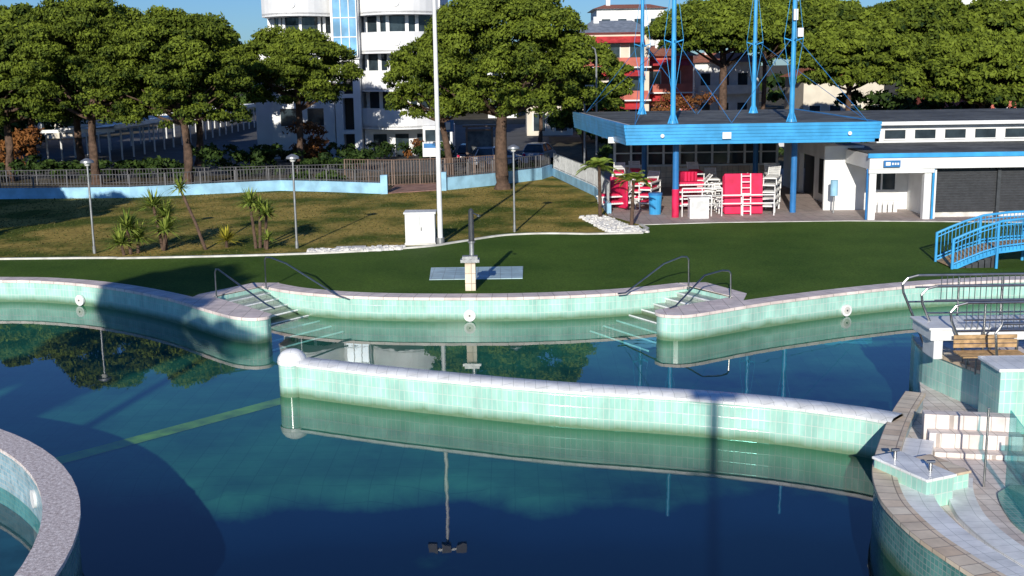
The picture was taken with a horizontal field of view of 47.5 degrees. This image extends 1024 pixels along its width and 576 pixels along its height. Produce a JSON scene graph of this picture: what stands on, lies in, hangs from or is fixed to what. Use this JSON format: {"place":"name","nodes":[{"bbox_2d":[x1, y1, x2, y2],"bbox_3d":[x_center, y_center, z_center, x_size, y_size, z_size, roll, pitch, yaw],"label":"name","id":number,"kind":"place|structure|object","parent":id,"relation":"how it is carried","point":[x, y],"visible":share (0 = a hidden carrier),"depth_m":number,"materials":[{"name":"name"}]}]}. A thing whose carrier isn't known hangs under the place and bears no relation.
{"place":"outdoors","nodes":[
{"label":"outdoors","id":0,"kind":"place"},
{"bbox_2d":[0,112,591,178],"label":"street","id":1,"kind":"structure","parent":0,"point":[245,138],"depth_m":110.31,"materials":[{"name":"grey asphalt"}]},
{"bbox_2d":[40,103,255,160],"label":"carport","id":2,"kind":"object","parent":1,"relation":"on","point":[120,126],"visible":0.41,"depth_m":101.93,"materials":[{"name":"white metal"}]},
{"bbox_2d":[329,0,363,157],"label":"stair tower","id":3,"kind":"structure","parent":1,"relation":"on","point":[346,22],"depth_m":92.71,"materials":[{"name":"blue glass"}]},
{"bbox_2d":[255,0,450,158],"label":"walls and balconies","id":4,"kind":"structure","parent":1,"relation":"on","point":[369,122],"depth_m":93.56,"materials":[{"name":"paint"}]},
{"bbox_2d":[274,15,430,156],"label":"windows","id":5,"kind":"structure","parent":4,"relation":"attached to","point":[316,115],"depth_m":94.42,"materials":[{"name":"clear glass"}]},
{"bbox_2d":[423,123,454,157],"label":"parked van","id":6,"kind":"object","parent":1,"relation":"on","point":[428,133],"visible":0.32,"depth_m":93.46,"materials":[{"name":"white metal"}]},
{"bbox_2d":[462,124,495,161],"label":"notice board","id":7,"kind":"object","parent":1,"relation":"on","point":[475,138],"visible":0.77,"depth_m":84.23,"materials":[{"name":"brown paint"}]},
{"bbox_2d":[469,146,527,168],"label":"parked car","id":8,"kind":"object","parent":1,"relation":"on","point":[482,152],"visible":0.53,"depth_m":82.85,"materials":[{"name":"paint"}]},
{"bbox_2d":[522,142,555,163],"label":"parked car","id":9,"kind":"object","parent":1,"relation":"on","point":[532,149],"visible":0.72,"depth_m":86.07,"materials":[{"name":"paint"}]},
{"bbox_2d":[526,106,572,135],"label":"cream villa","id":10,"kind":"object","parent":1,"relation":"on","point":[532,125],"visible":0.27,"depth_m":121.02,"materials":[{"name":"beige paint"}]},
{"bbox_2d":[578,32,650,111],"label":"walls","id":11,"kind":"structure","parent":1,"relation":"on","point":[624,40],"depth_m":125.23,"materials":[{"name":"paint"}]},
{"bbox_2d":[580,17,645,32],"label":"roof","id":12,"kind":"structure","parent":11,"relation":"on","point":[595,25],"depth_m":126.46,"materials":[{"name":"grey tile"}]},
{"bbox_2d":[609,44,639,110],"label":"windows","id":13,"kind":"structure","parent":11,"relation":"attached to","point":[615,48],"depth_m":125.46,"materials":[{"name":"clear glass"}]},
{"bbox_2d":[0,176,642,257],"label":"lawn","id":14,"kind":"structure","parent":0,"point":[573,193],"depth_m":56.78,"materials":[{"name":"green plant"}]},
{"bbox_2d":[80,158,95,253],"bbox_3d":[-16.950,-3.289,46.770,0.540,3.850,0.540,-1,11,0],"label":"lamp post","id":15,"kind":"object","parent":14,"relation":"on","point":[86,162],"visible":1,"depth_m":46.67,"materials":[{"name":"metal"}]},
{"bbox_2d":[98,208,159,255],"bbox_3d":[-15.401,-2.302,46.628,1.859,1.984,2.577,8,14,38],"label":"yucca plant","id":16,"kind":"object","parent":14,"relation":"on","point":[120,237],"visible":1,"depth_m":46.53,"materials":[{"name":"green plant"}]},
{"bbox_2d":[130,187,184,250],"bbox_3d":[-14.378,-2.882,47.539,2.297,2.748,2.203,-1,11,0],"label":"yucca plant","id":17,"kind":"object","parent":14,"relation":"on","point":[166,224],"visible":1,"depth_m":47.44,"materials":[{"name":"green plant"}]},
{"bbox_2d":[166,176,206,249],"bbox_3d":[-13.535,-3.110,47.797,1.229,3.108,1.810,-8,13,-35],"label":"cordyline plant","id":18,"kind":"object","parent":14,"relation":"on","point":[178,186],"visible":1,"depth_m":47.71,"materials":[{"name":"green plant"}]},
{"bbox_2d":[210,225,242,247],"bbox_3d":[-11.816,-2.158,48.102,1.511,1.019,1.498,-11,15,-42],"label":"yucca plant","id":19,"kind":"object","parent":14,"relation":"on","point":[225,235],"visible":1,"depth_m":48.09,"materials":[{"name":"green plant"}]},
{"bbox_2d":[231,186,281,248],"bbox_3d":[-10.363,-2.927,47.683,2.272,2.664,1.864,-1,11,0],"label":"cordyline plant","id":20,"kind":"object","parent":14,"relation":"on","point":[262,206],"visible":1,"depth_m":47.61,"materials":[{"name":"green plant"}]},
{"bbox_2d":[286,154,298,247],"bbox_3d":[-8.853,-3.521,47.359,0.540,3.850,0.540,-1,11,0],"label":"lamp post","id":21,"kind":"object","parent":14,"relation":"on","point":[292,158],"visible":1,"depth_m":47.27,"materials":[{"name":"metal"}]},
{"bbox_2d":[0,224,648,259],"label":"lawn kerb","id":22,"kind":"structure","parent":14,"relation":"on","point":[278,254],"depth_m":46.01,"materials":[{"name":"concrete"}]},
{"bbox_2d":[307,245,405,251],"bbox_3d":[-6.277,-1.589,46.910,4.044,0.151,0.996,-3,11,-10],"label":"stone border","id":23,"kind":"object","parent":14,"relation":"on","point":[383,247],"visible":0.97,"depth_m":46.71,"materials":[{"name":"white stone"}]},
{"bbox_2d":[403,209,436,244],"bbox_3d":[-3.797,-2.519,48.329,1.320,1.370,0.940,-1,11,0],"label":"utility cabinet","id":24,"kind":"object","parent":14,"relation":"on","point":[420,227],"visible":0.94,"depth_m":47.92,"materials":[{"name":"metal"}]},
{"bbox_2d":[432,0,444,243],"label":"floodlight pole","id":25,"kind":"object","parent":14,"relation":"on","point":[439,238],"visible":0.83,"depth_m":47.48,"materials":[{"name":"white metal"}]},
{"bbox_2d":[407,0,603,189],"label":"pine tree","id":26,"kind":"object","parent":14,"relation":"on","point":[480,33],"visible":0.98,"depth_m":65.49,"materials":[{"name":"green plant"}]},
{"bbox_2d":[507,145,519,231],"bbox_3d":[0.086,-4.368,51.091,0.540,3.850,0.540,-1,11,0],"label":"lamp post","id":27,"kind":"object","parent":14,"relation":"on","point":[513,148],"visible":1,"depth_m":51.01,"materials":[{"name":"metal"}]},
{"bbox_2d":[575,157,622,216],"bbox_3d":[4.024,-4.731,55.159,1.846,2.918,2.035,-11,15,-43],"label":"palm tree","id":28,"kind":"object","parent":14,"relation":"on","point":[595,161],"visible":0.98,"depth_m":54.90,"materials":[{"name":"green plant"}]},
{"bbox_2d":[579,215,649,232],"bbox_3d":[4.487,-2.961,53.246,1.808,0.150,5.990,-3,11,-13],"label":"stone bed","id":29,"kind":"object","parent":14,"relation":"on","point":[605,223],"visible":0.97,"depth_m":52.56,"materials":[{"name":"white gravel"}]},
{"bbox_2d":[615,170,652,224],"bbox_3d":[5.529,-4.060,52.483,1.815,2.565,1.744,-4,11,-17],"label":"palm tree","id":30,"kind":"object","parent":14,"relation":"on","point":[632,176],"visible":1,"depth_m":52.23,"materials":[{"name":"green plant"}]},
{"bbox_2d":[388,183,436,193],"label":"entrance path","id":31,"kind":"structure","parent":0,"point":[405,188],"depth_m":70.05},
{"bbox_2d":[0,0,894,293],"label":"sky","id":32,"kind":"structure","parent":0,"point":[246,18],"materials":[{"name":"blue"}]},
{"bbox_2d":[0,65,901,296],"bbox_3d":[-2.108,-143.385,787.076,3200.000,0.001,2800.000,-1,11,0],"label":"ground","id":33,"kind":"structure","parent":0,"point":[569,147],"depth_m":94.95,"materials":[{"name":"grey concrete"}]},
{"bbox_2d":[0,2,36,163],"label":"pine tree","id":34,"kind":"object","parent":33,"relation":"on","point":[20,10],"visible":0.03,"depth_m":89.64,"materials":[{"name":"green plant"}]},
{"bbox_2d":[0,13,69,181],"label":"pine tree","id":35,"kind":"object","parent":33,"relation":"on","point":[10,28],"visible":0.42,"depth_m":76.41,"materials":[{"name":"green plant"}]},
{"bbox_2d":[21,119,106,138],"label":"cream villa","id":36,"kind":"object","parent":33,"relation":"on","point":[40,125],"visible":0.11,"depth_m":128.98,"materials":[{"name":"white paint"}]},
{"bbox_2d":[1,14,148,161],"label":"pine tree","id":37,"kind":"object","parent":33,"relation":"on","point":[80,154],"visible":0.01,"depth_m":84.93,"materials":[{"name":"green plant"}]},
{"bbox_2d":[7,0,167,184],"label":"pine tree","id":38,"kind":"object","parent":33,"relation":"on","point":[73,19],"visible":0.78,"depth_m":72.08,"materials":[{"name":"green plant"}]},
{"bbox_2d":[88,5,254,183],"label":"pine tree","id":39,"kind":"object","parent":33,"relation":"on","point":[183,66],"visible":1,"depth_m":69.66,"materials":[{"name":"green plant"}]},
{"bbox_2d":[145,11,247,165],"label":"pine tree","id":40,"kind":"object","parent":33,"relation":"on","point":[199,126],"visible":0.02,"depth_m":86.79,"materials":[{"name":"green plant"}]},
{"bbox_2d":[0,141,454,180],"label":"hedge","id":41,"kind":"object","parent":33,"relation":"on","point":[265,154],"visible":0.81,"depth_m":79.89,"materials":[{"name":"green plant"}]},
{"bbox_2d":[0,156,537,184],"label":"street fence","id":42,"kind":"object","parent":33,"relation":"on","point":[146,182],"visible":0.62,"depth_m":76.33,"materials":[{"name":"grey metal"}]},
{"bbox_2d":[230,24,365,170],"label":"pine tree","id":43,"kind":"object","parent":33,"relation":"on","point":[293,66],"visible":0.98,"depth_m":80.33,"materials":[{"name":"green plant"}]},
{"bbox_2d":[0,165,610,212],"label":"boundary wall","id":44,"kind":"structure","parent":33,"relation":"on","point":[478,180],"depth_m":68.80,"materials":[{"name":"blue paint"}]},
{"bbox_2d":[0,168,383,187],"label":"boundary fence","id":45,"kind":"object","parent":44,"relation":"on","point":[191,182],"visible":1,"depth_m":68.15,"materials":[{"name":"grey metal"}]},
{"bbox_2d":[441,152,550,176],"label":"boundary fence","id":46,"kind":"object","parent":44,"relation":"on","point":[488,172],"visible":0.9,"depth_m":71.57,"materials":[{"name":"grey metal"}]},
{"bbox_2d":[553,153,609,202],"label":"boundary fence","id":47,"kind":"object","parent":44,"relation":"on","point":[563,161],"visible":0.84,"depth_m":68.93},
{"bbox_2d":[344,155,494,185],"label":"entrance gate","id":48,"kind":"structure","parent":33,"relation":"on","point":[474,171],"depth_m":72.58,"materials":[{"name":"brown paint"}]},
{"bbox_2d":[422,142,435,174],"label":"information sign","id":49,"kind":"object","parent":33,"relation":"on","point":[429,149],"visible":0.72,"depth_m":78.56,"materials":[{"name":"metal"}]},
{"bbox_2d":[381,39,488,176],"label":"pine tree","id":50,"kind":"object","parent":33,"relation":"on","point":[413,85],"visible":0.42,"depth_m":72.01,"materials":[{"name":"green plant"}]},
{"bbox_2d":[0,276,1023,575],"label":"swimming pool","id":51,"kind":"structure","parent":33,"relation":"in","point":[164,432],"depth_m":27.93,"materials":[{"name":"blue liquid"}]},
{"bbox_2d":[0,429,82,575],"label":"spa tub","id":52,"kind":"object","parent":51,"relation":"in","point":[40,514],"visible":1,"depth_m":20.72,"materials":[{"name":"grey stone"}]},
{"bbox_2d":[277,348,305,415],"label":"end pillar","id":53,"kind":"structure","parent":51,"relation":"in","point":[288,360],"depth_m":28.75,"materials":[{"name":"green tile"}]},
{"bbox_2d":[264,256,345,298],"bbox_3d":[-6.832,-0.354,37.937,3.605,1.117,0.192,6,13,33],"label":"pool handrail","id":54,"kind":"object","parent":51,"relation":"on","point":[265,287],"visible":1,"depth_m":37.99,"materials":[{"name":"metal"}]},
{"bbox_2d":[298,367,885,495],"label":"wall","id":55,"kind":"structure","parent":51,"relation":"in","point":[836,452],"depth_m":25.77,"materials":[{"name":"green tile"}]},
{"bbox_2d":[296,357,902,423],"bbox_3d":[1.407,2.214,26.279,14.156,0.118,1.044,3,12,21],"label":"coping","id":56,"kind":"object","parent":55,"relation":"on","point":[818,407],"visible":1,"depth_m":25.77,"materials":[{"name":"white tile"}]},
{"bbox_2d":[869,334,1023,575],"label":"poolside terrace","id":57,"kind":"structure","parent":51,"relation":"on","point":[938,509],"depth_m":20.53,"materials":[{"name":"beige tile"}]},
{"bbox_2d":[901,272,1023,364],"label":"metal railing","id":58,"kind":"object","parent":57,"relation":"on","point":[1001,300],"visible":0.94,"depth_m":26.13,"materials":[{"name":"metal"}]},
{"bbox_2d":[910,314,1023,361],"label":"platform","id":59,"kind":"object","parent":57,"relation":"on","point":[935,332],"visible":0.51,"depth_m":25.76,"materials":[{"name":"concrete"}]},
{"bbox_2d":[983,408,989,486],"bbox_3d":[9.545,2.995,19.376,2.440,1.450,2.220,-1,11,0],"label":"post","id":60,"kind":"object","parent":57,"relation":"on","point":[986,443],"visible":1,"depth_m":20.43,"materials":[{"name":"metal"}]},
{"bbox_2d":[953,334,1023,374],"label":"wooden bench","id":61,"kind":"object","parent":57,"relation":"on","point":[967,354],"visible":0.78,"depth_m":25.34,"materials":[{"name":"brown wood"}]},
{"bbox_2d":[0,88,1023,152],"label":"background trees","id":62,"kind":"object","parent":33,"relation":"on","point":[879,100],"visible":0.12,"depth_m":108.13,"materials":[{"name":"green plant"}]},
{"bbox_2d":[0,221,1023,299],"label":"artificial turf","id":63,"kind":"structure","parent":33,"relation":"on","point":[761,259],"depth_m":43.36,"materials":[{"name":"green plastic"}]},
{"bbox_2d":[429,266,522,279],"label":"shower floor slab","id":64,"kind":"structure","parent":63,"relation":"on","point":[458,273],"depth_m":41.23,"materials":[{"name":"blue tile"}]},
{"bbox_2d":[460,208,479,290],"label":"shower column","id":65,"kind":"structure","parent":64,"relation":"on","point":[471,259],"depth_m":38.06,"materials":[{"name":"beige tile"}]},
{"bbox_2d":[934,210,1023,268],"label":"footbridge","id":66,"kind":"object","parent":63,"relation":"on","point":[983,254],"visible":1,"depth_m":40.94,"materials":[{"name":"blue metal"}]},
{"bbox_2d":[498,39,579,141],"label":"pine tree","id":67,"kind":"object","parent":33,"relation":"on","point":[518,79],"visible":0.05,"depth_m":98.62,"materials":[{"name":"green plant"}]},
{"bbox_2d":[229,53,913,114],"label":"distant tree line","id":68,"kind":"object","parent":33,"relation":"on","point":[775,96],"visible":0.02,"depth_m":183.57,"materials":[{"name":"green plant"}]},
{"bbox_2d":[285,135,869,180],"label":"hedge","id":69,"kind":"object","parent":33,"relation":"on","point":[606,151],"visible":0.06,"depth_m":77.53,"materials":[{"name":"green plant"}]},
{"bbox_2d":[539,40,634,163],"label":"pine tree","id":70,"kind":"object","parent":33,"relation":"on","point":[609,62],"visible":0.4,"depth_m":82.97,"materials":[{"name":"green plant"}]},
{"bbox_2d":[587,0,667,46],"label":"white villa","id":71,"kind":"object","parent":33,"relation":"on","point":[607,12],"visible":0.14,"depth_m":163.78,"materials":[{"name":"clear paint"}]},
{"bbox_2d":[649,41,698,110],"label":"terracotta villa","id":72,"kind":"object","parent":33,"relation":"on","point":[662,85],"visible":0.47,"depth_m":135.64,"materials":[{"name":"red paint"}]},
{"bbox_2d":[650,71,679,110],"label":"windows","id":73,"kind":"structure","parent":72,"relation":"in","point":[653,74],"depth_m":135.79,"materials":[{"name":"black glass"}]},
{"bbox_2d":[644,0,808,109],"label":"pine tree","id":74,"kind":"object","parent":33,"relation":"on","point":[709,27],"visible":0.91,"depth_m":114.91,"materials":[{"name":"green plant"}]},
{"bbox_2d":[693,52,762,109],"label":"white villa","id":75,"kind":"object","parent":33,"relation":"on","point":[739,86],"visible":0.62,"depth_m":143.72,"materials":[{"name":"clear paint"}]},
{"bbox_2d":[700,73,747,109],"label":"windows","id":76,"kind":"structure","parent":75,"relation":"in","point":[742,77],"depth_m":143.81,"materials":[{"name":"black glass"}]},
{"bbox_2d":[748,0,822,108],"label":"pine tree","id":77,"kind":"object","parent":33,"relation":"on","point":[813,20],"visible":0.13,"depth_m":131.09,"materials":[{"name":"green plant"}]},
{"bbox_2d":[759,0,865,59],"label":"pine tree","id":78,"kind":"object","parent":33,"relation":"on","point":[838,11],"visible":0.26,"depth_m":134.08,"materials":[{"name":"green plant"}]},
{"bbox_2d":[779,67,883,110],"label":"cream villa","id":79,"kind":"object","parent":33,"relation":"on","point":[811,97],"visible":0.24,"depth_m":130.50,"materials":[{"name":"beige paint"}]},
{"bbox_2d":[788,20,918,110],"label":"pine tree","id":80,"kind":"object","parent":33,"relation":"on","point":[858,55],"visible":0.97,"depth_m":101.95,"materials":[{"name":"green plant"}]},
{"bbox_2d":[854,0,976,65],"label":"pine tree","id":81,"kind":"object","parent":33,"relation":"on","point":[922,23],"visible":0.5,"depth_m":127.04,"materials":[{"name":"green plant"}]},
{"bbox_2d":[895,27,1023,108],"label":"pine tree","id":82,"kind":"object","parent":33,"relation":"on","point":[955,68],"visible":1,"depth_m":91.71,"materials":[{"name":"green plant"}]},
{"bbox_2d":[952,0,1023,36],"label":"pine tree","id":83,"kind":"object","parent":33,"relation":"on","point":[999,16],"visible":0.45,"depth_m":124.60,"materials":[{"name":"green plant"}]},
{"bbox_2d":[571,168,1023,223],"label":"terrace paving","id":84,"kind":"structure","parent":0,"point":[808,207],"depth_m":56.00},
{"bbox_2d":[596,186,637,209],"bbox_3d":[5.393,-4.597,59.105,2.075,1.132,0.802,-4,11,-16],"label":"sunbed stack","id":85,"kind":"object","parent":84,"relation":"on","point":[613,195],"visible":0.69,"depth_m":58.87,"materials":[{"name":"white plastic"}]},
{"bbox_2d":[628,161,643,204],"bbox_3d":[6.514,-5.574,61.408,0.760,2.152,2.090,0,11,3],"label":"sunbed stack","id":86,"kind":"object","parent":84,"relation":"on","point":[635,167],"visible":0.43,"depth_m":61.08,"materials":[{"name":"white plastic"}]},
{"bbox_2d":[638,170,660,208],"bbox_3d":[7.071,-5.023,59.395,0.715,1.812,2.047,4,12,22],"label":"sunbed stack","id":87,"kind":"object","parent":84,"relation":"on","point":[654,177],"visible":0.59,"depth_m":58.95,"materials":[{"name":"white plastic"}]},
{"bbox_2d":[610,171,696,208],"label":"stacked red mattresses","id":88,"kind":"object","parent":84,"relation":"on","point":[683,176],"visible":0.57,"depth_m":58.81,"materials":[{"name":"fabric"}]},
{"bbox_2d":[648,192,661,214],"bbox_3d":[6.990,-4.129,56.756,0.700,1.050,0.689,-1,11,0],"label":"blue bin","id":89,"kind":"object","parent":84,"relation":"on","point":[655,200],"visible":1,"depth_m":56.52,"materials":[{"name":"paint"}]},
{"bbox_2d":[685,162,705,194],"bbox_3d":[9.511,-5.408,60.312,0.782,2.152,2.070,-1,11,0],"label":"sunbed stack","id":90,"kind":"object","parent":84,"relation":"on","point":[692,167],"visible":0.3,"depth_m":59.80,"materials":[{"name":"white plastic"}]},
{"bbox_2d":[679,173,715,209],"bbox_3d":[9.074,-4.742,57.775,2.039,1.812,0.801,-2,11,-4],"label":"sunbed stack","id":91,"kind":"object","parent":84,"relation":"on","point":[691,183],"visible":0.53,"depth_m":57.46,"materials":[{"name":"white plastic"}]},
{"bbox_2d":[687,196,709,218],"bbox_3d":[8.845,-3.831,55.164,1.000,1.010,0.750,-1,11,0],"label":"chest freezer","id":92,"kind":"object","parent":84,"relation":"on","point":[698,207],"visible":1,"depth_m":54.84,"materials":[{"name":"white plastic"}]},
{"bbox_2d":[704,167,720,201],"bbox_3d":[10.427,-5.312,60.642,0.764,1.812,2.061,0,11,4],"label":"sunbed stack","id":93,"kind":"object","parent":84,"relation":"on","point":[711,171],"visible":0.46,"depth_m":61.10,"materials":[{"name":"white plastic"}]},
{"bbox_2d":[572,0,881,217],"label":"pavilion","id":94,"kind":"structure","parent":84,"relation":"on","point":[669,144],"depth_m":56.48,"materials":[{"name":"metal"}]},
{"bbox_2d":[681,187,774,216],"bbox_3d":[10.340,-4.126,55.595,4.460,1.385,0.070,-1,11,0],"label":"white frame rack","id":95,"kind":"object","parent":84,"relation":"on","point":[722,203],"visible":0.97,"depth_m":55.54,"materials":[{"name":"plastic"}]},
{"bbox_2d":[722,173,762,213],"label":"red crash mats","id":96,"kind":"object","parent":84,"relation":"on","point":[731,184],"visible":0.91,"depth_m":56.12,"materials":[{"name":"fabric"}]},
{"bbox_2d":[763,165,781,208],"bbox_3d":[12.835,-4.912,57.467,0.745,2.152,2.066,3,12,21],"label":"sunbed stack","id":97,"kind":"object","parent":84,"relation":"on","point":[771,184],"visible":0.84,"depth_m":57.63,"materials":[{"name":"white plastic"}]},
{"bbox_2d":[783,142,863,209],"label":"side wall","id":98,"kind":"structure","parent":84,"relation":"on","point":[825,163],"depth_m":57.30,"materials":[{"name":"white paint"}]},
{"bbox_2d":[643,220,1021,224],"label":"terrace kerb","id":99,"kind":"structure","parent":84,"relation":"on","point":[815,221],"depth_m":53.28,"materials":[{"name":"concrete"}]},
{"bbox_2d":[875,200,899,211],"bbox_3d":[18.044,-3.952,56.261,1.400,0.570,0.140,-1,11,0],"label":"white bench","id":100,"kind":"object","parent":84,"relation":"on","point":[880,206],"visible":0.84,"depth_m":56.21,"materials":[{"name":"plastic"}]},
{"bbox_2d":[866,168,934,219],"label":"porch columns","id":101,"kind":"structure","parent":84,"relation":"on","point":[925,193],"depth_m":53.42,"materials":[{"name":"white paint"}]},
{"bbox_2d":[865,169,934,219],"bbox_3d":[17.850,-4.574,53.464,3.130,2.850,0.115,-1,11,1],"label":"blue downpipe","id":102,"kind":"object","parent":101,"relation":"attached to","point":[932,194],"visible":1,"depth_m":53.49,"materials":[{"name":"metal"}]},
{"bbox_2d":[862,168,1023,217],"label":"front wall","id":103,"kind":"structure","parent":84,"relation":"on","point":[905,189],"depth_m":56.98,"materials":[{"name":"white paint"}]},
{"bbox_2d":[845,149,1023,168],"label":"roof slab","id":104,"kind":"structure","parent":103,"relation":"on","point":[857,158],"depth_m":53.04,"materials":[{"name":"white paint"}]},
{"bbox_2d":[837,141,1023,157],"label":"roof covering","id":105,"kind":"object","parent":104,"relation":"on","point":[943,149],"visible":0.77,"depth_m":55.09,"materials":[{"name":"metal"}]},
{"bbox_2d":[816,108,1023,142],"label":"storey","id":106,"kind":"object","parent":105,"relation":"on","point":[970,121],"visible":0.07,"depth_m":60.09,"materials":[{"name":"paint"}]},
{"bbox_2d":[884,128,1023,139],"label":"clerestory windows","id":107,"kind":"structure","parent":106,"relation":"attached to","point":[926,134],"depth_m":59.79,"materials":[{"name":"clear glass"}]},
{"bbox_2d":[935,167,1023,216],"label":"grille panels","id":108,"kind":"object","parent":103,"relation":"attached to","point":[995,189],"visible":0.95,"depth_m":53.90,"materials":[{"name":"paint"}]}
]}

